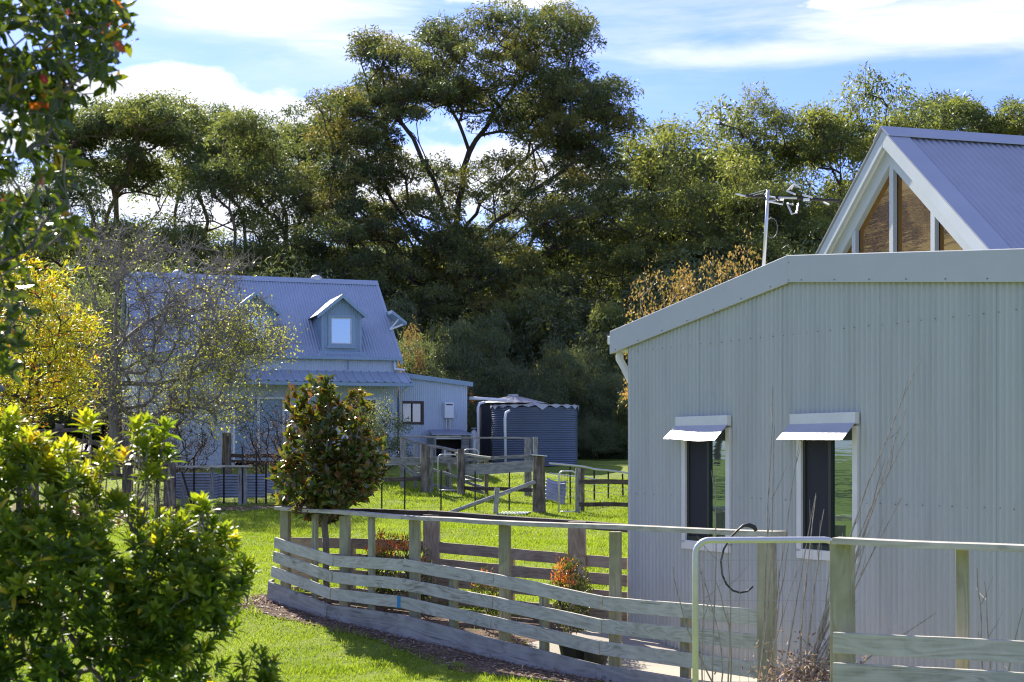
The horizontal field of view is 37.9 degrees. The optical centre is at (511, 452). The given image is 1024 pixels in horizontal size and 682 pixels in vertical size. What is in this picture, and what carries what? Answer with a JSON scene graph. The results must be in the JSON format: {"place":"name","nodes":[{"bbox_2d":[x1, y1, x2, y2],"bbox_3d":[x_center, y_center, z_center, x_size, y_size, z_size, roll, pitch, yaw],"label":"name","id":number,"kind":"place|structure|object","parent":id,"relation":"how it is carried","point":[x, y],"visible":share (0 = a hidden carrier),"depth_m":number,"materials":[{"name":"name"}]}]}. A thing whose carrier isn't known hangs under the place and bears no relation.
{"place":"outdoors","nodes":[
{"label":"outdoors","id":0,"kind":"place"},
{"bbox_2d":[11,504,304,514],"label":"leaf litter ground","id":1,"kind":"structure","parent":0,"point":[257,507],"depth_m":38.97,"materials":[{"name":"soil"}]},
{"bbox_2d":[1,455,627,681],"bbox_3d":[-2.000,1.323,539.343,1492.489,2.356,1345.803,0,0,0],"label":"lawn","id":2,"kind":"structure","parent":0,"point":[618,464],"depth_m":29.69,"materials":[{"name":"green plant"}]},
{"bbox_2d":[0,316,105,433],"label":"scrub shrub","id":3,"kind":"object","parent":2,"relation":"on","point":[60,416],"visible":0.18,"depth_m":57.56,"materials":[{"name":"green plant"}]},
{"bbox_2d":[0,163,106,317],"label":"gum tree","id":4,"kind":"object","parent":2,"relation":"on","point":[70,191],"visible":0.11,"depth_m":78.94,"materials":[{"name":"green plant"}]},
{"bbox_2d":[0,251,112,518],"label":"yellow autumn tree","id":5,"kind":"object","parent":2,"relation":"on","point":[53,341],"visible":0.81,"depth_m":29.71,"materials":[{"name":"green plant"}]},
{"bbox_2d":[0,272,121,433],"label":"scrub shrub","id":6,"kind":"object","parent":2,"relation":"on","point":[105,309],"visible":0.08,"depth_m":60.55,"materials":[{"name":"yellow plant"}]},
{"bbox_2d":[0,217,121,455],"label":"gum tree","id":7,"kind":"object","parent":2,"relation":"on","point":[41,259],"visible":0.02,"depth_m":81.27,"materials":[{"name":"green plant"}]},
{"bbox_2d":[0,0,138,394],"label":"foreground branch tree","id":8,"kind":"object","parent":2,"relation":"on","point":[55,93],"visible":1,"depth_m":5.48,"materials":[{"name":"green plant"}]},
{"bbox_2d":[1,187,150,449],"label":"gum tree","id":9,"kind":"object","parent":2,"relation":"on","point":[85,248],"visible":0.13,"depth_m":77.43,"materials":[{"name":"green plant"}]},
{"bbox_2d":[32,384,121,457],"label":"scrub shrub","id":10,"kind":"object","parent":2,"relation":"on","point":[96,436],"visible":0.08,"depth_m":62.67,"materials":[{"name":"green plant"}]},
{"bbox_2d":[16,423,169,503],"bbox_3d":[-11.760,0.521,38.329,5.829,2.600,0.684,0,0,0],"label":"old rail fence","id":11,"kind":"object","parent":2,"relation":"on","point":[59,429],"visible":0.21,"depth_m":38.33,"materials":[{"name":"grey wood"}]},
{"bbox_2d":[23,96,182,450],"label":"gum tree","id":12,"kind":"object","parent":2,"relation":"on","point":[99,123],"visible":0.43,"depth_m":83.74,"materials":[{"name":"green plant"}]},
{"bbox_2d":[45,224,187,307],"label":"tree","id":13,"kind":"object","parent":2,"relation":"on","point":[131,246],"visible":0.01,"depth_m":80.90,"materials":[{"name":"green plant"}]},
{"bbox_2d":[20,237,214,385],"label":"scrub shrub","id":14,"kind":"object","parent":2,"relation":"on","point":[102,279],"visible":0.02,"depth_m":65.89,"materials":[{"name":"green plant"}]},
{"bbox_2d":[36,204,229,450],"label":"gum tree","id":15,"kind":"object","parent":2,"relation":"on","point":[155,226],"depth_m":111.57,"materials":[{"name":"green plant"}]},
{"bbox_2d":[0,403,268,681],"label":"whorled leaf bush","id":16,"kind":"object","parent":2,"relation":"on","point":[143,622],"visible":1,"depth_m":6.32,"materials":[{"name":"green plant"}]},
{"bbox_2d":[100,379,187,485],"bbox_3d":[-11.128,-0.537,44.895,2.664,3.418,2.737,0,0,28],"label":"leafless shrub","id":17,"kind":"object","parent":2,"relation":"on","point":[125,429],"visible":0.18,"depth_m":44.91,"materials":[{"name":"brown plant"}]},
{"bbox_2d":[105,216,219,318],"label":"tree","id":18,"kind":"object","parent":2,"relation":"on","point":[189,227],"visible":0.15,"depth_m":75.88,"materials":[{"name":"green plant"}]},
{"bbox_2d":[49,88,277,263],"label":"gum tree","id":19,"kind":"object","parent":2,"relation":"on","point":[140,121],"visible":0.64,"depth_m":83.38,"materials":[{"name":"green plant"}]},
{"bbox_2d":[44,211,307,479],"bbox_3d":[-9.806,-3.261,43.079,8.197,8.092,5.563,0,0,0],"label":"bare twiggy tree","id":20,"kind":"object","parent":2,"relation":"on","point":[192,376],"visible":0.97,"depth_m":42.36,"materials":[{"name":"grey plant"}]},
{"bbox_2d":[137,396,219,497],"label":"leafless shrub","id":21,"kind":"object","parent":2,"relation":"on","point":[201,443],"visible":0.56,"depth_m":42.11,"materials":[{"name":"brown plant"}]},
{"bbox_2d":[161,101,261,265],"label":"gum tree","id":22,"kind":"object","parent":2,"relation":"on","point":[213,110],"visible":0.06,"depth_m":91.65,"materials":[{"name":"green plant"}]},
{"bbox_2d":[163,432,309,506],"bbox_3d":[-7.234,0.553,41.866,4.055,2.351,5.188,0,0,0],"label":"iron yard fence","id":23,"kind":"object","parent":2,"relation":"on","point":[242,485],"visible":0.67,"depth_m":40.20,"materials":[{"name":"black metal"}]},
{"bbox_2d":[171,211,302,276],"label":"tree","id":24,"kind":"object","parent":2,"relation":"on","point":[266,251],"visible":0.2,"depth_m":75.44,"materials":[{"name":"green plant"}]},
{"bbox_2d":[167,104,321,272],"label":"gum tree","id":25,"kind":"object","parent":2,"relation":"on","point":[212,167],"visible":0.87,"depth_m":78.92,"materials":[{"name":"green plant"}]},
{"bbox_2d":[225,641,283,681],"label":"leafy sprig shrub","id":26,"kind":"object","parent":2,"relation":"on","point":[269,674],"visible":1,"depth_m":6.19,"materials":[{"name":"green plant"}]},
{"bbox_2d":[230,386,310,496],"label":"leafless shrub","id":27,"kind":"object","parent":2,"relation":"on","point":[271,456],"visible":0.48,"depth_m":42.44,"materials":[{"name":"brown plant"}]},
{"bbox_2d":[219,100,346,254],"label":"gum tree","id":28,"kind":"object","parent":2,"relation":"on","point":[288,126],"visible":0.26,"depth_m":87.05,"materials":[{"name":"green plant"}]},
{"bbox_2d":[118,270,472,468],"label":"steel cottage","id":29,"kind":"structure","parent":2,"relation":"on","point":[347,337],"depth_m":51.54,"materials":[{"name":"grey metal"}]},
{"bbox_2d":[233,397,284,460],"bbox_3d":[-8.560,-0.805,50.386,1.740,2.170,0.170,0,0,-18],"label":"sliding door","id":30,"kind":"structure","parent":29,"relation":"in","point":[278,400],"depth_m":50.42,"materials":[{"name":"white glass"}]},
{"bbox_2d":[402,401,423,424],"bbox_3d":[-3.508,-1.410,52.333,0.840,0.820,0.080,0,0,-18],"label":"window","id":31,"kind":"structure","parent":29,"relation":"in","point":[414,410],"depth_m":52.35,"materials":[{"name":"grey glass"}]},
{"bbox_2d":[225,166,396,331],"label":"gum tree","id":32,"kind":"object","parent":2,"relation":"on","point":[250,212],"visible":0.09,"depth_m":80.45,"materials":[{"name":"green plant"}]},
{"bbox_2d":[241,246,428,352],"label":"scrub shrub","id":33,"kind":"object","parent":2,"relation":"on","point":[295,270],"depth_m":67.82,"materials":[{"name":"green plant"}]},
{"bbox_2d":[281,231,411,285],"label":"tree","id":34,"kind":"object","parent":2,"relation":"on","point":[316,257],"visible":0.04,"depth_m":76.63,"materials":[{"name":"green plant"}]},
{"bbox_2d":[337,390,412,473],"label":"green shrub","id":35,"kind":"object","parent":2,"relation":"on","point":[381,432],"visible":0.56,"depth_m":45.80,"materials":[{"name":"green plant"}]},
{"bbox_2d":[327,255,449,346],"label":"tree","id":36,"kind":"object","parent":2,"relation":"on","point":[386,292],"visible":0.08,"depth_m":71.79,"materials":[{"name":"green plant"}]},
{"bbox_2d":[384,286,436,373],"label":"scrub shrub","id":37,"kind":"object","parent":2,"relation":"on","point":[409,319],"visible":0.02,"depth_m":65.56,"materials":[{"name":"green plant"}]},
{"bbox_2d":[397,317,425,404],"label":"autumn shrub","id":38,"kind":"object","parent":2,"relation":"on","point":[420,364],"visible":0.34,"depth_m":57.97,"materials":[{"name":"orange plant"}]},
{"bbox_2d":[240,594,603,681],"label":"mulch strip","id":39,"kind":"object","parent":2,"relation":"on","point":[473,662],"visible":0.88,"depth_m":17.91,"materials":[{"name":"brown soil"}]},
{"bbox_2d":[237,592,617,681],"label":"bark chips","id":40,"kind":"object","parent":39,"relation":"on","point":[409,638],"visible":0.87,"depth_m":18.28,"materials":[{"name":"brown plant"}]},
{"bbox_2d":[383,282,475,379],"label":"gum tree","id":41,"kind":"object","parent":2,"relation":"on","point":[444,307],"visible":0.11,"depth_m":70.38,"materials":[{"name":"green plant"}]},
{"bbox_2d":[299,592,580,647],"bbox_3d":[-1.007,2.224,19.808,6.127,0.435,1.721,0,0,40],"label":"garden bed","id":42,"kind":"object","parent":2,"relation":"on","point":[517,639],"visible":0.16,"depth_m":19.48,"materials":[{"name":"brown soil"}]},
{"bbox_2d":[264,372,390,602],"bbox_3d":[-2.619,0.471,21.012,1.814,3.266,1.599,0,0,0],"label":"magnolia tree","id":43,"kind":"object","parent":42,"relation":"on","point":[329,464],"visible":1,"depth_m":20.56,"materials":[{"name":"green plant"}]},
{"bbox_2d":[358,527,408,612],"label":"red tipped shrub","id":44,"kind":"object","parent":42,"relation":"on","point":[382,553],"visible":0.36,"depth_m":20.23,"materials":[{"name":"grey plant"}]},
{"bbox_2d":[466,567,498,630],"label":"red tipped shrub","id":45,"kind":"object","parent":42,"relation":"on","point":[479,587],"visible":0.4,"depth_m":18.99,"materials":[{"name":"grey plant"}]},
{"bbox_2d":[549,551,597,633],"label":"red tipped shrub","id":46,"kind":"object","parent":42,"relation":"on","point":[563,581],"visible":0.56,"depth_m":18.26,"materials":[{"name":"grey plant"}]},
{"bbox_2d":[397,324,483,434],"bbox_3d":[-3.865,-2.353,60.008,5.078,5.558,5.035,0,0,-27],"label":"scrub shrub","id":47,"kind":"object","parent":2,"relation":"on","point":[426,361],"visible":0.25,"depth_m":59.55,"materials":[{"name":"green plant"}]},
{"bbox_2d":[428,430,473,462],"bbox_3d":[-2.201,-0.210,52.045,1.500,1.220,1.050,0,0,-18],"label":"timber hutch","id":48,"kind":"object","parent":2,"relation":"on","point":[457,443],"visible":0.52,"depth_m":51.99,"materials":[{"name":"wood"}]},
{"bbox_2d":[291,506,627,620],"bbox_3d":[-0.850,1.645,20.702,5.542,1.707,0.343,0,0,31],"label":"pen back fence","id":49,"kind":"object","parent":2,"relation":"on","point":[576,541],"visible":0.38,"depth_m":20.35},
{"bbox_2d":[383,435,537,495],"bbox_3d":[-1.308,0.471,42.712,4.987,2.029,1.503,0,0,24],"label":"stockyard fence","id":50,"kind":"object","parent":2,"relation":"on","point":[464,471],"visible":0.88,"depth_m":42.69,"materials":[{"name":"grey wood"}]},
{"bbox_2d":[276,0,649,373],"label":"giant gum tree","id":51,"kind":"object","parent":2,"relation":"on","point":[573,138],"visible":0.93,"depth_m":73.85,"materials":[{"name":"green plant"}]},
{"bbox_2d":[381,454,545,513],"bbox_3d":[-1.296,0.914,37.597,4.349,1.763,0.986,0,0,9],"label":"wire fence","id":52,"kind":"object","parent":2,"relation":"on","point":[537,483],"visible":0.76,"depth_m":37.49,"materials":[{"name":"grey wood"}]},
{"bbox_2d":[413,304,524,431],"bbox_3d":[-1.772,-2.837,62.043,4.808,6.637,4.666,0,0,-4],"label":"scrub shrub","id":53,"kind":"object","parent":2,"relation":"on","point":[492,337],"visible":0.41,"depth_m":61.57,"materials":[{"name":"green plant"}]},
{"bbox_2d":[419,297,518,377],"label":"gum tree","id":54,"kind":"object","parent":2,"relation":"on","point":[455,318],"visible":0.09,"depth_m":70.62,"materials":[{"name":"green plant"}]},
{"bbox_2d":[439,300,546,393],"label":"scrub shrub","id":55,"kind":"object","parent":2,"relation":"on","point":[515,345],"visible":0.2,"depth_m":69.19,"materials":[{"name":"green plant"}]},
{"bbox_2d":[479,394,547,461],"bbox_3d":[0.039,-0.880,55.000,2.620,2.560,2.620,0,0,0],"label":"water tank","id":56,"kind":"object","parent":2,"relation":"on","point":[485,418],"visible":0.21,"depth_m":54.26,"materials":[{"name":"metal"}]},
{"bbox_2d":[457,283,585,386],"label":"gum tree","id":57,"kind":"object","parent":2,"relation":"on","point":[521,313],"visible":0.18,"depth_m":68.31,"materials":[{"name":"green plant"}]},
{"bbox_2d":[462,354,582,429],"bbox_3d":[0.207,-1.736,59.993,4.853,4.383,4.894,0,0,-28],"label":"scrub shrub","id":58,"kind":"object","parent":2,"relation":"on","point":[513,375],"visible":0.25,"depth_m":59.62,"materials":[{"name":"green plant"}]},
{"bbox_2d":[267,506,787,681],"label":"paddock fence","id":59,"kind":"object","parent":2,"relation":"on","point":[614,626],"visible":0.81,"depth_m":17.47,"materials":[{"name":"grey wood"}]},
{"bbox_2d":[490,403,578,465],"bbox_3d":[0.792,-0.645,52.200,3.110,2.190,3.110,0,0,0],"label":"water tank","id":60,"kind":"object","parent":2,"relation":"on","point":[553,429],"visible":0.92,"depth_m":50.91,"materials":[{"name":"metal"}]},
{"bbox_2d":[520,386,565,406],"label":"scrub shrub","id":61,"kind":"object","parent":2,"relation":"on","point":[540,395],"visible":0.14,"depth_m":58.75,"materials":[{"name":"green plant"}]},
{"bbox_2d":[545,478,566,504],"bbox_3d":[1.129,0.996,38.787,0.546,0.695,0.656,0,0,9],"label":"iron sheet","id":62,"kind":"object","parent":2,"relation":"on","point":[551,489],"visible":0.78,"depth_m":38.79,"materials":[{"name":"grey metal"}]},
{"bbox_2d":[464,273,648,392],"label":"scrub shrub","id":63,"kind":"object","parent":2,"relation":"on","point":[562,335],"visible":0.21,"depth_m":67.60,"materials":[{"name":"green plant"}]},
{"bbox_2d":[519,335,622,441],"bbox_3d":[2.608,-2.230,61.031,4.344,5.330,4.216,0,0,-42],"label":"scrub shrub","id":64,"kind":"object","parent":2,"relation":"on","point":[569,381],"visible":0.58,"depth_m":60.37,"materials":[{"name":"green plant"}]},
{"bbox_2d":[517,267,631,370],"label":"gum tree","id":65,"kind":"object","parent":2,"relation":"on","point":[558,279],"visible":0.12,"depth_m":70.73,"materials":[{"name":"green plant"}]},
{"bbox_2d":[549,462,627,503],"bbox_3d":[2.260,0.926,41.260,3.353,1.356,0.340,0,0,-38],"label":"picket wire fence","id":66,"kind":"object","parent":2,"relation":"on","point":[594,469],"visible":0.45,"depth_m":41.29,"materials":[{"name":"black metal"}]},
{"bbox_2d":[566,363,627,439],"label":"scrub shrub","id":67,"kind":"object","parent":2,"relation":"on","point":[590,413],"visible":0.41,"depth_m":59.36,"materials":[{"name":"green plant"}]},
{"bbox_2d":[577,416,626,459],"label":"scrub shrub","id":68,"kind":"object","parent":2,"relation":"on","point":[586,436],"visible":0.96,"depth_m":57.28,"materials":[{"name":"green plant"}]},
{"bbox_2d":[576,468,627,512],"bbox_3d":[2.416,1.055,37.502,1.904,1.357,0.736,0,0,30],"label":"rail fence","id":69,"kind":"object","parent":2,"relation":"on","point":[581,482],"visible":0.71,"depth_m":37.48,"materials":[{"name":"grey wood"}]},
{"bbox_2d":[533,228,671,362],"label":"gum tree","id":70,"kind":"object","parent":2,"relation":"on","point":[605,275],"visible":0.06,"depth_m":78.02,"materials":[{"name":"green plant"}]},
{"bbox_2d":[572,297,646,423],"bbox_3d":[4.606,-3.037,63.963,4.252,7.083,4.567,0,0,-16],"label":"scrub shrub","id":71,"kind":"object","parent":2,"relation":"on","point":[602,313],"visible":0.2,"depth_m":63.15,"materials":[{"name":"green plant"}]},
{"bbox_2d":[611,395,627,453],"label":"scrub shrub","id":72,"kind":"object","parent":2,"relation":"on","point":[622,413],"visible":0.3,"depth_m":57.86,"materials":[{"name":"green plant"}]},
{"bbox_2d":[545,159,729,312],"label":"gum tree","id":73,"kind":"object","parent":2,"relation":"on","point":[639,206],"visible":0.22,"depth_m":72.31,"materials":[{"name":"green plant"}]},
{"bbox_2d":[539,236,739,393],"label":"gum tree","id":74,"kind":"object","parent":2,"relation":"on","point":[633,262],"visible":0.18,"depth_m":71.12,"materials":[{"name":"green plant"}]},
{"bbox_2d":[609,254,694,469],"bbox_3d":[3.711,-1.467,35.918,2.738,6.681,2.685,0,0,9],"label":"autumn shrub","id":75,"kind":"object","parent":2,"relation":"on","point":[677,287],"visible":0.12,"depth_m":35.79,"materials":[{"name":"brown plant"}]},
{"bbox_2d":[598,117,705,248],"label":"gum tree","id":76,"kind":"object","parent":2,"relation":"on","point":[658,127],"visible":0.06,"depth_m":83.17,"materials":[{"name":"green plant"}]},
{"bbox_2d":[566,246,746,398],"bbox_3d":[7.999,-4.144,66.022,12.419,9.411,12.315,0,0,-20],"label":"scrub shrub","id":77,"kind":"object","parent":2,"relation":"on","point":[606,334],"visible":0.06,"depth_m":63.91,"materials":[{"name":"green plant"}]},
{"bbox_2d":[547,94,797,303],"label":"gum tree","id":78,"kind":"object","parent":2,"relation":"on","point":[645,176],"visible":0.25,"depth_m":79.49,"materials":[{"name":"green plant"}]},
{"bbox_2d":[611,220,759,308],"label":"gum tree","id":79,"kind":"object","parent":2,"relation":"on","point":[659,249],"visible":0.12,"depth_m":71.89,"materials":[{"name":"green plant"}]},
{"bbox_2d":[593,104,793,303],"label":"gum tree","id":80,"kind":"object","parent":2,"relation":"on","point":[713,137],"visible":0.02,"depth_m":83.52,"materials":[{"name":"green plant"}]},
{"bbox_2d":[670,246,723,299],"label":"autumn shrub","id":81,"kind":"object","parent":2,"relation":"on","point":[684,270],"visible":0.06,"depth_m":37.10,"materials":[{"name":"brown plant"}]},
{"bbox_2d":[673,464,749,681],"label":"dry cane shrub","id":82,"kind":"object","parent":2,"relation":"on","point":[729,627],"visible":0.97,"depth_m":13.61,"materials":[{"name":"plant"}]},
{"bbox_2d":[603,223,825,358],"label":"scrub shrub","id":83,"kind":"object","parent":2,"relation":"on","point":[733,260],"visible":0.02,"depth_m":68.40,"materials":[{"name":"brown plant"}]},
{"bbox_2d":[618,120,820,301],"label":"gum tree","id":84,"kind":"object","parent":2,"relation":"on","point":[771,172],"visible":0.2,"depth_m":77.75,"materials":[{"name":"green plant"}]},
{"bbox_2d":[652,218,791,304],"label":"gum tree","id":85,"kind":"object","parent":2,"relation":"on","point":[692,242],"visible":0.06,"depth_m":72.61,"materials":[{"name":"green plant"}]},
{"bbox_2d":[647,144,813,293],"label":"gum tree","id":86,"kind":"object","parent":2,"relation":"on","point":[724,201],"visible":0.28,"depth_m":71.57,"materials":[{"name":"green plant"}]},
{"bbox_2d":[716,230,767,283],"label":"autumn shrub","id":87,"kind":"object","parent":2,"relation":"on","point":[735,266],"visible":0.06,"depth_m":35.95,"materials":[{"name":"brown plant"}]},
{"bbox_2d":[704,80,810,262],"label":"gum tree","id":88,"kind":"object","parent":2,"relation":"on","point":[771,109],"visible":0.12,"depth_m":79.66,"materials":[{"name":"green plant"}]},
{"bbox_2d":[692,537,831,681],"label":"wire gate","id":89,"kind":"structure","parent":2,"relation":"on","point":[699,544],"depth_m":11.38,"materials":[{"name":"grey metal"}]},
{"bbox_2d":[698,211,834,279],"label":"gum tree","id":90,"kind":"object","parent":2,"relation":"on","point":[796,238],"visible":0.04,"depth_m":73.19,"materials":[{"name":"green plant"}]},
{"bbox_2d":[703,185,848,255],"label":"gum tree","id":91,"kind":"object","parent":2,"relation":"on","point":[796,221],"visible":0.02,"depth_m":76.44,"materials":[{"name":"green plant"}]},
{"bbox_2d":[717,161,843,255],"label":"gum tree","id":92,"kind":"object","parent":2,"relation":"on","point":[778,214],"visible":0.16,"depth_m":73.45,"materials":[{"name":"green plant"}]},
{"bbox_2d":[698,100,863,212],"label":"gum tree","id":93,"kind":"object","parent":2,"relation":"on","point":[789,136],"visible":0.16,"depth_m":78.53,"materials":[{"name":"green plant"}]},
{"bbox_2d":[758,386,815,681],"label":"dry cane shrub","id":94,"kind":"object","parent":2,"relation":"on","point":[763,643],"visible":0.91,"depth_m":13.46,"materials":[{"name":"plant"}]},
{"bbox_2d":[608,248,1023,681],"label":"metal shed","id":95,"kind":"structure","parent":2,"relation":"on","point":[833,350],"depth_m":15.50,"materials":[{"name":"metal"}]},
{"bbox_2d":[681,427,731,552],"bbox_3d":[2.308,0.426,17.554,0.105,1.440,0.939,0,0,-29],"label":"window","id":96,"kind":"structure","parent":95,"relation":"in","point":[698,458],"depth_m":17.57,"materials":[{"name":"grey glass"}]},
{"bbox_2d":[735,183,840,265],"bbox_3d":[3.229,-2.619,17.423,1.303,1.039,0.261,0,0,-6],"label":"tv aerial","id":97,"kind":"object","parent":95,"relation":"attached to","point":[767,196],"visible":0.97,"depth_m":17.40,"materials":[{"name":"metal"}]},
{"bbox_2d":[796,426,859,563],"bbox_3d":[3.338,0.426,15.692,0.105,1.411,0.951,0,0,-29],"label":"window","id":98,"kind":"structure","parent":95,"relation":"in","point":[829,469],"depth_m":15.71,"materials":[{"name":"grey glass"}]},
{"bbox_2d":[714,361,935,681],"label":"dry cane shrub","id":99,"kind":"object","parent":2,"relation":"on","point":[811,672],"visible":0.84,"depth_m":13.17,"materials":[{"name":"brown plant"}]},
{"bbox_2d":[790,61,941,243],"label":"gum tree","id":100,"kind":"object","parent":2,"relation":"on","point":[851,132],"visible":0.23,"depth_m":77.53,"materials":[{"name":"green plant"}]},
{"bbox_2d":[802,87,956,195],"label":"gum tree","id":101,"kind":"object","parent":2,"relation":"on","point":[894,106],"visible":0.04,"depth_m":82.31,"materials":[{"name":"green plant"}]},
{"bbox_2d":[815,126,1023,253],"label":"glass gable pavilion","id":102,"kind":"structure","parent":2,"relation":"on","point":[913,189],"depth_m":19.69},
{"bbox_2d":[830,537,1023,681],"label":"board fence","id":103,"kind":"object","parent":2,"relation":"on","point":[848,644],"visible":1,"depth_m":10.48,"materials":[{"name":"grey wood"}]},
{"bbox_2d":[845,84,1023,173],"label":"gum tree","id":104,"kind":"object","parent":2,"relation":"on","point":[962,110],"visible":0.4,"depth_m":81.19,"materials":[{"name":"green plant"}]},
{"bbox_2d":[0,0,1023,451],"label":"sky","id":105,"kind":"structure","parent":0,"point":[682,54],"materials":[{"name":"blue"}]},
{"bbox_2d":[526,630,781,681],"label":"concrete path","id":106,"kind":"structure","parent":0,"point":[649,666],"depth_m":17.23,"materials":[{"name":"beige concrete"}]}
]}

